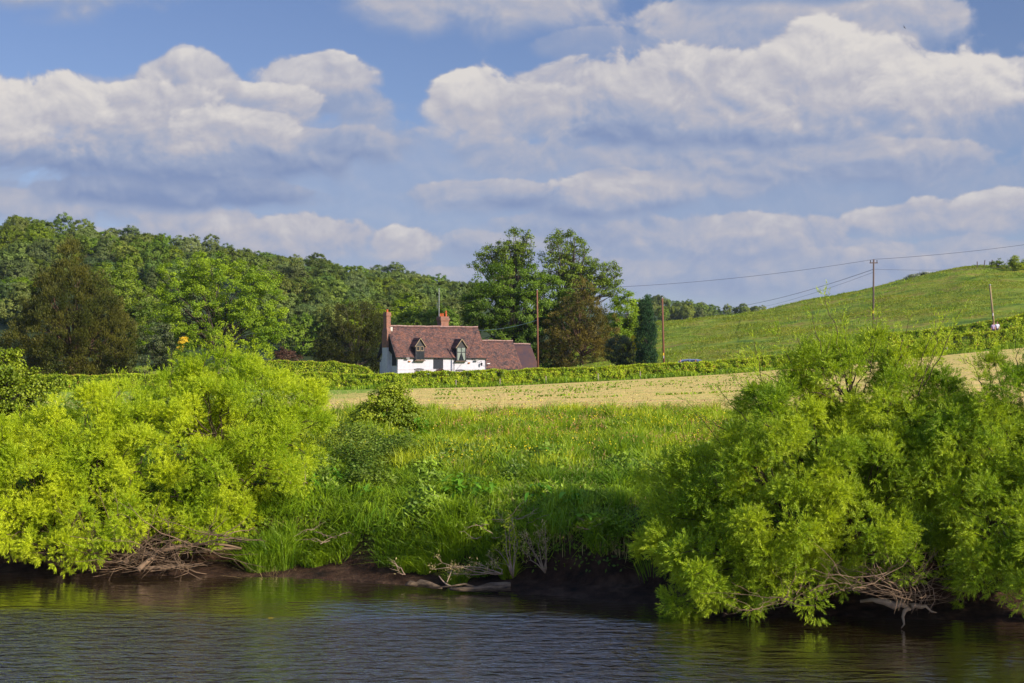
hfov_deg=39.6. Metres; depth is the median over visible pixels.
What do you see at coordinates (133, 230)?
woodland tree
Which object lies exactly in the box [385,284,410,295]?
woodland tree
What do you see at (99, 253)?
woodland tree
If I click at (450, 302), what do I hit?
woodland tree
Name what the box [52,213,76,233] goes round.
woodland tree
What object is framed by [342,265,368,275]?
woodland tree
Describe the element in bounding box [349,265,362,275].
woodland tree
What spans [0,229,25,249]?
woodland tree
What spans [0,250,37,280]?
woodland tree
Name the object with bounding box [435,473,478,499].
dock plant
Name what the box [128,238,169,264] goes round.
woodland tree
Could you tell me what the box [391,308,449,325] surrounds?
broadleaf tree
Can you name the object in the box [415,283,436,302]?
woodland tree
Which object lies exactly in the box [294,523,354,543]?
dead twigs
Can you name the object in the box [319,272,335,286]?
woodland tree
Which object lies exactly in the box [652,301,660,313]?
woodland tree
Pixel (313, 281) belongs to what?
woodland tree
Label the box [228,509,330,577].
grass tuft
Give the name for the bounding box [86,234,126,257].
woodland tree
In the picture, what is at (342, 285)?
woodland tree
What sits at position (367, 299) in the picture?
woodland tree
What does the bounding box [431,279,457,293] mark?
woodland tree
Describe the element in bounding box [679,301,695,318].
woodland tree
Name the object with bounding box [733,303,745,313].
woodland tree
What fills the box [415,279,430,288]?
woodland tree
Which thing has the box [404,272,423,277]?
woodland tree
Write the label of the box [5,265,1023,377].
hillside
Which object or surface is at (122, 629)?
river
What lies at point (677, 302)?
woodland tree
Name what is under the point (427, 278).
woodland tree
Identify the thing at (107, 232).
woodland tree
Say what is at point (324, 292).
woodland tree
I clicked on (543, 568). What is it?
dead weed
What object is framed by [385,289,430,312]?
woodland tree
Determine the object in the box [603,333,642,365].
laurel bush
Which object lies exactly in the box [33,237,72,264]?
woodland tree
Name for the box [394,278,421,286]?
woodland tree
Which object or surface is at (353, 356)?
dark tree
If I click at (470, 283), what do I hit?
woodland tree
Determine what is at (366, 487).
dock plant
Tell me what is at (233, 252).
woodland tree
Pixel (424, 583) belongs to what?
driftwood log
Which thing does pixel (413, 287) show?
woodland tree
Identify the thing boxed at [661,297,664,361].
utility pole
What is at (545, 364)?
broadleaf tree
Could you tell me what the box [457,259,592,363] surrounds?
sycamore tree
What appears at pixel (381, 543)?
grass tuft
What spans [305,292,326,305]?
woodland tree
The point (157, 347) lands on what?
holly bush
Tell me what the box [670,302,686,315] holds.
woodland tree
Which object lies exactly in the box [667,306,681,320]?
woodland tree
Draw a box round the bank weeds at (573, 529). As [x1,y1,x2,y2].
[6,438,1019,590]
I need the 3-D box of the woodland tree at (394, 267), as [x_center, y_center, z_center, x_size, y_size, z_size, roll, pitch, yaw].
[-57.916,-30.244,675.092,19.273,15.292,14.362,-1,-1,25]
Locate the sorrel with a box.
[434,397,726,468]
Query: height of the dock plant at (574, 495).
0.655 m
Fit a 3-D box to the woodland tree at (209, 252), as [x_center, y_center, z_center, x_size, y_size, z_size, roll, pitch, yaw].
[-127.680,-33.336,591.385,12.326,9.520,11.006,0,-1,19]
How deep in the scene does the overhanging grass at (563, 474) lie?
35.43 m
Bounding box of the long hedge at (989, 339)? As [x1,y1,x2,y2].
[4,325,1023,390]
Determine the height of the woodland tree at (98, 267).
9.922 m
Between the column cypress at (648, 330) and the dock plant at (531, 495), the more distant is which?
the column cypress at (648, 330)
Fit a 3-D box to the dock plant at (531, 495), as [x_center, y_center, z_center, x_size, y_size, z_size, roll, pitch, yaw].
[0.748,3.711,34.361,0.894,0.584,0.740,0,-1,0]
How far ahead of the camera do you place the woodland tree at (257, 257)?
517.83 m
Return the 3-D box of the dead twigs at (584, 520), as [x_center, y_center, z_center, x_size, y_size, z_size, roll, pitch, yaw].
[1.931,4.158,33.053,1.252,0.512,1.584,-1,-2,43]
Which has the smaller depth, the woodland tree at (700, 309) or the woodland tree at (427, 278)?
the woodland tree at (427, 278)
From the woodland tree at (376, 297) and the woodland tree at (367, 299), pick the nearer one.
the woodland tree at (367, 299)
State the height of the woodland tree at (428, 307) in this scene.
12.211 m
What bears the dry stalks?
on the riverbank
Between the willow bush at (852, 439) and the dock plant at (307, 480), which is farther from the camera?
the dock plant at (307, 480)
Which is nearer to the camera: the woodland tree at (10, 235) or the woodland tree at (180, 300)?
the woodland tree at (180, 300)
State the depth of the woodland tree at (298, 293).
457.99 m
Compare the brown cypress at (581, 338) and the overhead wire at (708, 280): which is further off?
the brown cypress at (581, 338)
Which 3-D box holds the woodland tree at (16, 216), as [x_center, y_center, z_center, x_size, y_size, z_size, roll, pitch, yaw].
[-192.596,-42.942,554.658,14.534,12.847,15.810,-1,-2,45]
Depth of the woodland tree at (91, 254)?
513.47 m
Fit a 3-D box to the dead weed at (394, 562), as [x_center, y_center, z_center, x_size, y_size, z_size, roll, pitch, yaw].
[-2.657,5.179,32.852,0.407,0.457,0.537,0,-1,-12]
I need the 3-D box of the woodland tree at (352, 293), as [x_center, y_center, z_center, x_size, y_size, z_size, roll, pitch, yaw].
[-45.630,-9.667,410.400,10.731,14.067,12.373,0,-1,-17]
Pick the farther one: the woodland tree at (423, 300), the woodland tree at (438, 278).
the woodland tree at (438, 278)
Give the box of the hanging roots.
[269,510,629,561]
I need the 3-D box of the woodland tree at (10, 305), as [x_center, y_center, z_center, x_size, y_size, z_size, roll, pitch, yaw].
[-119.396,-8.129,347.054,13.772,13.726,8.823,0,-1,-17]
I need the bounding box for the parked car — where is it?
[678,359,701,365]
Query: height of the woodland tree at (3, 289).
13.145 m
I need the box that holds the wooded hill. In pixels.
[0,252,659,365]
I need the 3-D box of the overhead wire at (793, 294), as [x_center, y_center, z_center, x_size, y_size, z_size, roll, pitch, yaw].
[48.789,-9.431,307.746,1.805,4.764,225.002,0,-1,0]
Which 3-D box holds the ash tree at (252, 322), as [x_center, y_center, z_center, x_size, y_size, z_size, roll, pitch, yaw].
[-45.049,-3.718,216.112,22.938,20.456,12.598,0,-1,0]
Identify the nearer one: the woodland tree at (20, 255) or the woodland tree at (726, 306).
the woodland tree at (20, 255)
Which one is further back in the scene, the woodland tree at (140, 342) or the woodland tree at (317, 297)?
the woodland tree at (317, 297)
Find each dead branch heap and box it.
[31,484,263,579]
[700,533,972,616]
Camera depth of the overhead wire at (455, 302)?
212.13 m
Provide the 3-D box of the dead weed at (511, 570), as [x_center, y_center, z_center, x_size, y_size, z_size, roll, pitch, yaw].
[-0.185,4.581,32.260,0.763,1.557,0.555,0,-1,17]
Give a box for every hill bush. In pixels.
[988,258,1009,268]
[1006,255,1023,270]
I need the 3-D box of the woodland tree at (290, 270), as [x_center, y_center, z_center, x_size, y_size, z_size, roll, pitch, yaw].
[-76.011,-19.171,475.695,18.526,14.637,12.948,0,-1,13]
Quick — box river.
[0,574,1023,682]
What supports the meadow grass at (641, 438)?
on the meadow
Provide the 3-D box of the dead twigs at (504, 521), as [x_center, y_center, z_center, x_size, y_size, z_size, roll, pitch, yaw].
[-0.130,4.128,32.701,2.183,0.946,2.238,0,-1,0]
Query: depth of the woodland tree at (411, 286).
491.99 m
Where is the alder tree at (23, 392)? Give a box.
[0,347,67,418]
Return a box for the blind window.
[392,355,396,365]
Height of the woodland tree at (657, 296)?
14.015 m
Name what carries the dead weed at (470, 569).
on the riverbank
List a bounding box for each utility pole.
[536,289,538,366]
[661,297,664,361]
[870,259,877,328]
[989,284,995,330]
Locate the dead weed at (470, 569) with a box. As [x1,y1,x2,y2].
[428,549,502,579]
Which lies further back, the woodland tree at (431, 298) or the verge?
the woodland tree at (431, 298)
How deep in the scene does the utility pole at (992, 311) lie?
178.03 m
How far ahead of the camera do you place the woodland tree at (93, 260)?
462.86 m
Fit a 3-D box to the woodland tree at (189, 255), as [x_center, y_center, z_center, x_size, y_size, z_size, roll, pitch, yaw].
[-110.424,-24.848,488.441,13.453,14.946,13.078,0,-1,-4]
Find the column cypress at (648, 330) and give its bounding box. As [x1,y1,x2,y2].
[633,294,658,363]
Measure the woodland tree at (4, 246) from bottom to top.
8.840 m
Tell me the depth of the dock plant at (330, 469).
37.49 m
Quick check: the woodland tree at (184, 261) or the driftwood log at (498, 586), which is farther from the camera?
the woodland tree at (184, 261)
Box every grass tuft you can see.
[140,541,312,572]
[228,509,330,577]
[255,525,345,567]
[297,500,402,564]
[325,512,451,572]
[346,519,410,566]
[375,518,489,574]
[396,489,525,571]
[397,528,530,577]
[436,568,475,586]
[479,548,535,579]
[488,497,599,546]
[546,511,643,556]
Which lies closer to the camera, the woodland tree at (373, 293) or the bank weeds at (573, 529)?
the bank weeds at (573, 529)
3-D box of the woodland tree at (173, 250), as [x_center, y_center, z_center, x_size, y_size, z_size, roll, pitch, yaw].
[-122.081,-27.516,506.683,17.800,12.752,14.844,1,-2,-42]
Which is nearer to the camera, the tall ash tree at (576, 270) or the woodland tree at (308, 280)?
the tall ash tree at (576, 270)
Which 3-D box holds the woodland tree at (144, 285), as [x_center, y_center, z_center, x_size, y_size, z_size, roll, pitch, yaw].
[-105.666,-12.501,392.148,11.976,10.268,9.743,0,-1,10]
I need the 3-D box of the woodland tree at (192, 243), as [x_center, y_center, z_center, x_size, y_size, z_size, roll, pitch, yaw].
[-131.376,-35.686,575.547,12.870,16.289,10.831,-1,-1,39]
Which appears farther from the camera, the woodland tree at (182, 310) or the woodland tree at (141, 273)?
the woodland tree at (141, 273)
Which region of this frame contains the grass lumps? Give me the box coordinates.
[433,374,754,400]
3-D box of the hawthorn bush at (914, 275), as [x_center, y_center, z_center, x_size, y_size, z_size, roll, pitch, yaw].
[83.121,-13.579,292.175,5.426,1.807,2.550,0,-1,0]
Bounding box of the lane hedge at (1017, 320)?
[883,312,1023,344]
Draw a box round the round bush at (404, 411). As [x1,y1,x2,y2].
[346,380,428,433]
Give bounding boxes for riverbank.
[0,471,1023,621]
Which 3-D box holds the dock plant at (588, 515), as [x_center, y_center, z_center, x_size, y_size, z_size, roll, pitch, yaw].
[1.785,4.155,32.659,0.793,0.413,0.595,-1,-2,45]
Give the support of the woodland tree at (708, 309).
on the wooded hill
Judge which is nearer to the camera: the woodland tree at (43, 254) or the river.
the river
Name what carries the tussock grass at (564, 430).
on the meadow
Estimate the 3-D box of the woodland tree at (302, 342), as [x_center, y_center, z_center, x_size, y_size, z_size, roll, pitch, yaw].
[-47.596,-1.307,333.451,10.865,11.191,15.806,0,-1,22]
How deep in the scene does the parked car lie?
172.55 m
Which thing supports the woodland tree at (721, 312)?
on the wooded hill
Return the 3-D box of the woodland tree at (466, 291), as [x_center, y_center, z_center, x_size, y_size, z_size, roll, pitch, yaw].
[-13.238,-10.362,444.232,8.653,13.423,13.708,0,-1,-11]
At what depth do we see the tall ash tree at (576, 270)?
245.31 m
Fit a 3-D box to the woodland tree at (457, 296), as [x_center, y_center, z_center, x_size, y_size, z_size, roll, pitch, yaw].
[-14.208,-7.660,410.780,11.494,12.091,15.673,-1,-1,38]
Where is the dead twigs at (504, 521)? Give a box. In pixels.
[462,503,551,538]
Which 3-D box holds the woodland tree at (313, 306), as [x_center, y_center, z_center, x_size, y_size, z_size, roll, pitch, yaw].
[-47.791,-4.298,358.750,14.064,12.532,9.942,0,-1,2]
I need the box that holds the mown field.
[5,348,1023,412]
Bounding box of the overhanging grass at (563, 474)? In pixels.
[3,452,1023,568]
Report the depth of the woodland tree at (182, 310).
346.68 m
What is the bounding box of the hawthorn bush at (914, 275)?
[905,271,929,279]
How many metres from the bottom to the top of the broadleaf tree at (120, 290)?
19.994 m
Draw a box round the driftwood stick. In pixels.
[439,570,451,585]
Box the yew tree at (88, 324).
[0,234,140,377]
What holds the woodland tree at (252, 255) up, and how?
on the wooded hill
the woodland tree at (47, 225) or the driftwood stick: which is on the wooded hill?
the woodland tree at (47, 225)
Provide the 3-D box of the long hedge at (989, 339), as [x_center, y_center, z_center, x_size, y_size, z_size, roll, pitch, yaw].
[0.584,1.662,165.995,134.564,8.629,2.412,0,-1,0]
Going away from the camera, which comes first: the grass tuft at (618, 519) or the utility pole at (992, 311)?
the grass tuft at (618, 519)
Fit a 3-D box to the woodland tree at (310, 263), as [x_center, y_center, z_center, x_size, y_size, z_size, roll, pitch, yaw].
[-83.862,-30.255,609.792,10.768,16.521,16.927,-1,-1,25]
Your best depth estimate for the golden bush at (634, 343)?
193.92 m
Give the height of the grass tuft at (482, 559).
1.148 m
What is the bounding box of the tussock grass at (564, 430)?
[9,408,1023,514]
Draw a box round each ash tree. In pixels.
[142,250,289,373]
[466,226,538,323]
[537,228,626,357]
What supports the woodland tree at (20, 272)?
on the wooded hill
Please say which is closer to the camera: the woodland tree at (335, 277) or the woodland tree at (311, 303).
the woodland tree at (311, 303)
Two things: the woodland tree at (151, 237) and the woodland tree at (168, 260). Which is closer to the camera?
the woodland tree at (168, 260)
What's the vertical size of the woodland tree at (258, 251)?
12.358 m
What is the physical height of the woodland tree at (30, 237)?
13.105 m
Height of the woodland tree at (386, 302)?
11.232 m
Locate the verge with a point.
(767, 370)
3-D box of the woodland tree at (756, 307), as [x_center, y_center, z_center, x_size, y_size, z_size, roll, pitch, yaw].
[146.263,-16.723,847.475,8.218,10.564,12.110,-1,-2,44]
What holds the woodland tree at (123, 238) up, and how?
on the wooded hill
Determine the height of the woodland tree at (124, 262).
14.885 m
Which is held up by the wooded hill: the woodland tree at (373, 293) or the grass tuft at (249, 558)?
the woodland tree at (373, 293)
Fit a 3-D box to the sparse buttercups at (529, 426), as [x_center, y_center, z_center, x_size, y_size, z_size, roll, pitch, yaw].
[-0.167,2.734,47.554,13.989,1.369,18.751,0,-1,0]
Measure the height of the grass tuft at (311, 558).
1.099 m
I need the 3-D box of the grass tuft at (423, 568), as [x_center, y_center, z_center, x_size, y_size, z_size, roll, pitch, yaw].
[-1.940,4.853,33.773,3.224,1.366,3.900,0,-1,-19]
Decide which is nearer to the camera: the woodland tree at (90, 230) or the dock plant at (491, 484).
the dock plant at (491, 484)
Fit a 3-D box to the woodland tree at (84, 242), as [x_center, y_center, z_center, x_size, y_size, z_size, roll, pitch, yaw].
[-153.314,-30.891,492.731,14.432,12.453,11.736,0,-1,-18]
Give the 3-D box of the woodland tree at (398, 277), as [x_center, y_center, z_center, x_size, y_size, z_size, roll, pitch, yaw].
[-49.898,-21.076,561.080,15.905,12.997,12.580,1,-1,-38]
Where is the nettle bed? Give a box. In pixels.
[288,417,434,493]
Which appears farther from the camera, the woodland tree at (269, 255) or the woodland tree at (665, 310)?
the woodland tree at (665, 310)
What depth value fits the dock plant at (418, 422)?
44.95 m
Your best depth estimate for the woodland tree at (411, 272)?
652.85 m
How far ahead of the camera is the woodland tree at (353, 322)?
330.01 m
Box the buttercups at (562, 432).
[436,401,721,460]
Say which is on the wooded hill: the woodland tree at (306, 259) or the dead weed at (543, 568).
the woodland tree at (306, 259)
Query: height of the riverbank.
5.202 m
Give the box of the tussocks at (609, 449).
[8,400,1023,591]
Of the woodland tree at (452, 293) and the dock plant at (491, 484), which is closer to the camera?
the dock plant at (491, 484)
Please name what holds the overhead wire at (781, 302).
attached to the utility pole at (873, 262)
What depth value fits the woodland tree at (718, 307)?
842.59 m
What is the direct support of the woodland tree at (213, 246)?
on the wooded hill
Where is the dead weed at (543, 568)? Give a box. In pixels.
[517,519,550,572]
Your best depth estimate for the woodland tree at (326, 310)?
331.49 m
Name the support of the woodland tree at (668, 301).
on the wooded hill
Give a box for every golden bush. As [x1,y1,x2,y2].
[177,336,188,351]
[631,335,636,363]
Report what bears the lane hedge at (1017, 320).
on the hillside
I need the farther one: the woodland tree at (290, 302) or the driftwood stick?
the woodland tree at (290, 302)
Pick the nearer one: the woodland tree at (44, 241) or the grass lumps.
the grass lumps
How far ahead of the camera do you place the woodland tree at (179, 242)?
595.71 m
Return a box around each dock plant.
[302,473,321,486]
[325,468,347,481]
[351,483,380,498]
[405,417,430,435]
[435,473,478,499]
[467,480,496,496]
[525,482,559,500]
[558,489,584,504]
[572,513,604,524]
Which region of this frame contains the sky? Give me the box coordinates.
[0,0,1023,314]
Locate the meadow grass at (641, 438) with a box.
[2,396,1023,483]
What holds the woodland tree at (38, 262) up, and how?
on the wooded hill
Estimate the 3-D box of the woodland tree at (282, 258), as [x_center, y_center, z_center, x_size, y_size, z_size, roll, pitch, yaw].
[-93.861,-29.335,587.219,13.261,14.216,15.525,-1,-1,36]
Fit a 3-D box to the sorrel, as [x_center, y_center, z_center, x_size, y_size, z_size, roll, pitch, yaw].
[2.618,2.756,46.401,11.180,1.634,16.973,0,-1,0]
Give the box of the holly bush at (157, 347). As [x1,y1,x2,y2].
[126,317,178,374]
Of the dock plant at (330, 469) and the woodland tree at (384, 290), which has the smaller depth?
the dock plant at (330, 469)
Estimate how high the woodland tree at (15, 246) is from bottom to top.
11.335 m
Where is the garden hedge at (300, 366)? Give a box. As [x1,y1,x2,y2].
[263,359,373,373]
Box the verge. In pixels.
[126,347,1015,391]
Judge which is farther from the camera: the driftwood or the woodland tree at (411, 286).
the woodland tree at (411, 286)
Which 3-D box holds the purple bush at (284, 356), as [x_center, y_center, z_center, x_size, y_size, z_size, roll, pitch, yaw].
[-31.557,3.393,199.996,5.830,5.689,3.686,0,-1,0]
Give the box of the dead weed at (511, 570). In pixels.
[491,509,520,577]
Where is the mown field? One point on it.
(428, 393)
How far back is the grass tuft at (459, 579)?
32.70 m
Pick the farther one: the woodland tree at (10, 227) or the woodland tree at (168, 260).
the woodland tree at (10, 227)
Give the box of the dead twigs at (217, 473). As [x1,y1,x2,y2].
[194,448,253,492]
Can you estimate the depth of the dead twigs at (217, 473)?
35.45 m
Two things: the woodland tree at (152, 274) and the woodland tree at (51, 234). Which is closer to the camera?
the woodland tree at (152, 274)
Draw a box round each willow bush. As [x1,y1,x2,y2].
[0,366,184,578]
[98,323,338,555]
[626,280,989,626]
[903,328,1023,617]
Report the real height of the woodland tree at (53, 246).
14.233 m
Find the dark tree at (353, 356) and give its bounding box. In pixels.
[308,300,382,373]
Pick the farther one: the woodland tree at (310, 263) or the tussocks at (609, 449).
the woodland tree at (310, 263)
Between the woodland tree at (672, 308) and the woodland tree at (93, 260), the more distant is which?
the woodland tree at (672, 308)
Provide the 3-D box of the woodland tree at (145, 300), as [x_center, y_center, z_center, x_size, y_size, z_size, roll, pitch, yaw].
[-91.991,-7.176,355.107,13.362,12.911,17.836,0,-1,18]
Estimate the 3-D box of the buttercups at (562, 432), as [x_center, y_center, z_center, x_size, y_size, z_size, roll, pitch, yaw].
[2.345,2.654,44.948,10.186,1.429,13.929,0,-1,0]
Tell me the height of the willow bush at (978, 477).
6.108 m
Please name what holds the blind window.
in the cottage
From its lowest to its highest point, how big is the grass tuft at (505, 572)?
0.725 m
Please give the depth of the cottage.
209.62 m
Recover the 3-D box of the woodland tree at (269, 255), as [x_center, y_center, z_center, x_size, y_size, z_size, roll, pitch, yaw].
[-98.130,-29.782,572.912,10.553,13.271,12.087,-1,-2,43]
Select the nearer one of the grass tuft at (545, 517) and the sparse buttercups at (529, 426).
the grass tuft at (545, 517)
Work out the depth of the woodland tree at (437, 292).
442.62 m
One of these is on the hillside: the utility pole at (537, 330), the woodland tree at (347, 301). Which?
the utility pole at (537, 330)
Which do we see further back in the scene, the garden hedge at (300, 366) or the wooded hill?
the wooded hill
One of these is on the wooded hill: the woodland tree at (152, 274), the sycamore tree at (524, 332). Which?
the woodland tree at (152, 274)
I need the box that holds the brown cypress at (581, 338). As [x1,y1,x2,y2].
[536,275,620,367]
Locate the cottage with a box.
[377,309,536,375]
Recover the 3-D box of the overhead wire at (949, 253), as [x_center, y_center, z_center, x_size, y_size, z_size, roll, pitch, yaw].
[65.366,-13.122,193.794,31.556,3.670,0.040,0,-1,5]
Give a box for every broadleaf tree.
[92,263,162,372]
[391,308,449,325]
[533,345,573,368]
[603,290,645,350]
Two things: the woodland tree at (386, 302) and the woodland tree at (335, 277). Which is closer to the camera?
the woodland tree at (386, 302)
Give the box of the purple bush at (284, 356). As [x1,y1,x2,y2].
[270,345,305,362]
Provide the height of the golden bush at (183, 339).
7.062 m
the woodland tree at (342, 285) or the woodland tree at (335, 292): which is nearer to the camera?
the woodland tree at (335, 292)
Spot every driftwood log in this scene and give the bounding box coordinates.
[405,579,442,588]
[437,582,510,591]
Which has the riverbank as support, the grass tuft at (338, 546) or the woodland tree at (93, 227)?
the grass tuft at (338, 546)
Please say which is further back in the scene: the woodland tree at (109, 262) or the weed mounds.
the woodland tree at (109, 262)
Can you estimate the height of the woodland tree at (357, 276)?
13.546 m
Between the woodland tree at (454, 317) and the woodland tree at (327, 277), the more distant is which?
the woodland tree at (327, 277)
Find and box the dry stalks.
[249,405,677,513]
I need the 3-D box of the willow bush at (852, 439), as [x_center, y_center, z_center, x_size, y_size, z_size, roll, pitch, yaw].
[6.026,2.282,28.714,7.401,7.159,4.505,0,-1,0]
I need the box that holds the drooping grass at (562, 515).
[7,479,1015,558]
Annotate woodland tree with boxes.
[0,224,20,248]
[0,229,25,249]
[0,240,33,267]
[0,242,25,250]
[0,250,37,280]
[0,258,37,282]
[0,276,26,323]
[0,277,34,302]
[0,281,39,330]
[2,217,28,242]
[6,214,30,231]
[18,241,53,272]
[21,222,54,242]
[22,224,50,244]
[23,217,55,232]
[28,256,52,276]
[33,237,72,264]
[46,238,68,274]
[50,234,90,264]
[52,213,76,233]
[65,219,98,257]
[75,235,98,255]
[77,223,100,240]
[81,257,101,266]
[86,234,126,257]
[87,262,112,283]
[89,236,117,262]
[89,260,115,275]
[101,228,118,239]
[104,225,139,241]
[107,252,142,287]
[107,254,124,269]
[109,241,143,271]
[113,235,137,250]
[119,265,144,281]
[122,233,161,264]
[122,279,150,290]
[122,287,165,333]
[124,306,156,344]
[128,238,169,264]
[141,233,171,246]
[143,260,187,290]
[143,263,169,296]
[151,233,171,245]
[151,287,213,320]
[152,301,201,339]
[153,246,185,260]
[154,257,178,281]
[168,255,193,290]
[171,235,202,252]
[180,234,200,251]
[186,248,208,282]
[199,250,214,267]
[201,233,221,252]
[205,251,218,272]
[213,246,255,267]
[214,243,233,268]
[227,252,256,284]
[230,254,277,288]
[233,254,268,285]
[252,290,302,320]
[253,250,277,258]
[255,275,311,320]
[258,261,311,289]
[259,261,292,278]
[261,305,311,344]
[262,252,275,262]
[276,254,303,270]
[281,312,327,355]
[285,279,306,307]
[292,272,315,287]
[293,277,327,303]
[293,301,319,336]
[294,281,330,315]
[296,299,343,331]
[299,265,314,271]
[303,252,329,271]
[303,256,331,266]
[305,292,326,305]
[308,303,356,355]
[310,262,353,280]
[314,272,339,284]
[314,279,357,302]
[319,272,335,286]
[329,283,349,298]
[330,298,380,323]
[341,294,378,340]
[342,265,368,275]
[342,284,371,308]
[343,279,373,298]
[345,305,393,354]
[347,270,365,291]
[348,290,380,305]
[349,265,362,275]
[364,281,385,300]
[365,276,395,288]
[367,298,399,317]
[368,293,400,310]
[369,261,408,273]
[369,272,406,285]
[374,284,387,294]
[381,293,422,336]
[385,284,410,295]
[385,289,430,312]
[388,283,417,292]
[391,270,415,274]
[391,314,433,324]
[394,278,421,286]
[394,282,422,290]
[401,290,444,311]
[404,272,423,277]
[408,274,430,283]
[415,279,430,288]
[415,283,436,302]
[419,285,449,303]
[422,298,465,325]
[426,303,461,325]
[427,303,452,324]
[431,273,446,285]
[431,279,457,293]
[442,281,469,298]
[443,294,480,325]
[449,279,481,296]
[462,287,482,311]
[651,294,665,315]
[651,298,671,312]
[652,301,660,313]
[654,306,669,320]
[660,305,675,320]
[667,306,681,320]
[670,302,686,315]
[674,299,692,308]
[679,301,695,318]
[688,306,706,317]
[690,303,717,317]
[711,305,720,315]
[717,310,731,314]
[723,304,734,314]
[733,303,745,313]
[738,303,750,313]
[751,305,766,310]
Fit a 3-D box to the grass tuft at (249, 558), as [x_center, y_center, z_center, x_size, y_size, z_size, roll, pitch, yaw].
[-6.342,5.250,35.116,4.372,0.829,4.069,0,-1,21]
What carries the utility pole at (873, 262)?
on the hillside
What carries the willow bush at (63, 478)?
on the riverbank
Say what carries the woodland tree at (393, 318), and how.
on the wooded hill
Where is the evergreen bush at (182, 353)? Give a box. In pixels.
[173,341,198,367]
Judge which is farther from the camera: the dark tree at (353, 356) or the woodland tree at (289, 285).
the woodland tree at (289, 285)
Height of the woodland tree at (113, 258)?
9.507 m
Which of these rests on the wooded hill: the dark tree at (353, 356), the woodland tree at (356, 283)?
the woodland tree at (356, 283)
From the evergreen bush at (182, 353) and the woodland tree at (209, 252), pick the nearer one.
the evergreen bush at (182, 353)
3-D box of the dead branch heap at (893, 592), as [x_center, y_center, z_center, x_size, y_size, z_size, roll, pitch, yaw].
[6.283,4.445,27.315,5.486,1.815,3.200,0,-1,0]
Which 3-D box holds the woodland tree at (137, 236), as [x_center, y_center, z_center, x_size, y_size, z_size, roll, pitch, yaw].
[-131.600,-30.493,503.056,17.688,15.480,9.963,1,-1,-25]
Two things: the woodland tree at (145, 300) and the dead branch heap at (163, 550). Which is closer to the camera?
the dead branch heap at (163, 550)
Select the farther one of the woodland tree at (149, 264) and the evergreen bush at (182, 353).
the woodland tree at (149, 264)
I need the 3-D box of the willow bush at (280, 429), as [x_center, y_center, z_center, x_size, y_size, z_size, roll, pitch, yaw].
[-7.226,2.374,36.192,5.612,5.802,4.700,0,-1,0]
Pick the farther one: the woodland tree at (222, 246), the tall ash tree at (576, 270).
the woodland tree at (222, 246)
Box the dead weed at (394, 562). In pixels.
[389,557,405,574]
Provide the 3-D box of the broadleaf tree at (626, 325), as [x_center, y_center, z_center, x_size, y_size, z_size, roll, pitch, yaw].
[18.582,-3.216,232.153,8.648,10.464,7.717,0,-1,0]
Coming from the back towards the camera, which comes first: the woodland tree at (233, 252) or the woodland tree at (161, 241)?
the woodland tree at (233, 252)
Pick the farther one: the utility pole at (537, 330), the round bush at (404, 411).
the utility pole at (537, 330)
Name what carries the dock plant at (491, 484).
on the riverbank
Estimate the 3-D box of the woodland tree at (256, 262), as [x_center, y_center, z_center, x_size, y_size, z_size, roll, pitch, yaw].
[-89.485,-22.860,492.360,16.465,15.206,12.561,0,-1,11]
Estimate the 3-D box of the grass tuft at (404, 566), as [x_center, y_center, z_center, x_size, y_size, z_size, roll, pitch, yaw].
[-2.681,4.809,33.940,5.193,1.454,4.361,0,-1,0]
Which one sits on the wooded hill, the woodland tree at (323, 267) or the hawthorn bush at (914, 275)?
the woodland tree at (323, 267)
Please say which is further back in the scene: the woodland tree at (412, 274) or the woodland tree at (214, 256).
the woodland tree at (412, 274)
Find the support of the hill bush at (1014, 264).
on the hillside
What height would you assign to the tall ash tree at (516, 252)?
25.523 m
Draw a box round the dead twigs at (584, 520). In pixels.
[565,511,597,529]
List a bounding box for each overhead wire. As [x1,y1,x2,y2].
[380,290,531,308]
[477,320,536,330]
[538,259,872,289]
[677,269,872,309]
[685,272,872,314]
[885,245,1018,258]
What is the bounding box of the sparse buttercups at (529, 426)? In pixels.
[339,400,698,457]
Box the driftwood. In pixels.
[860,598,936,627]
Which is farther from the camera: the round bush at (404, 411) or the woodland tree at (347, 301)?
the woodland tree at (347, 301)
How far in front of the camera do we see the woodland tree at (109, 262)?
440.73 m
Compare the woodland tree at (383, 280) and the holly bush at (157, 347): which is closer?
the holly bush at (157, 347)
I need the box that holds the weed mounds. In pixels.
[0,432,826,574]
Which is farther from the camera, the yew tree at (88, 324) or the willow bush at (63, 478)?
the yew tree at (88, 324)
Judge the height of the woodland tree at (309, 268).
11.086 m
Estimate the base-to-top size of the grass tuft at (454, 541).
1.917 m
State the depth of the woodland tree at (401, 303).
355.36 m

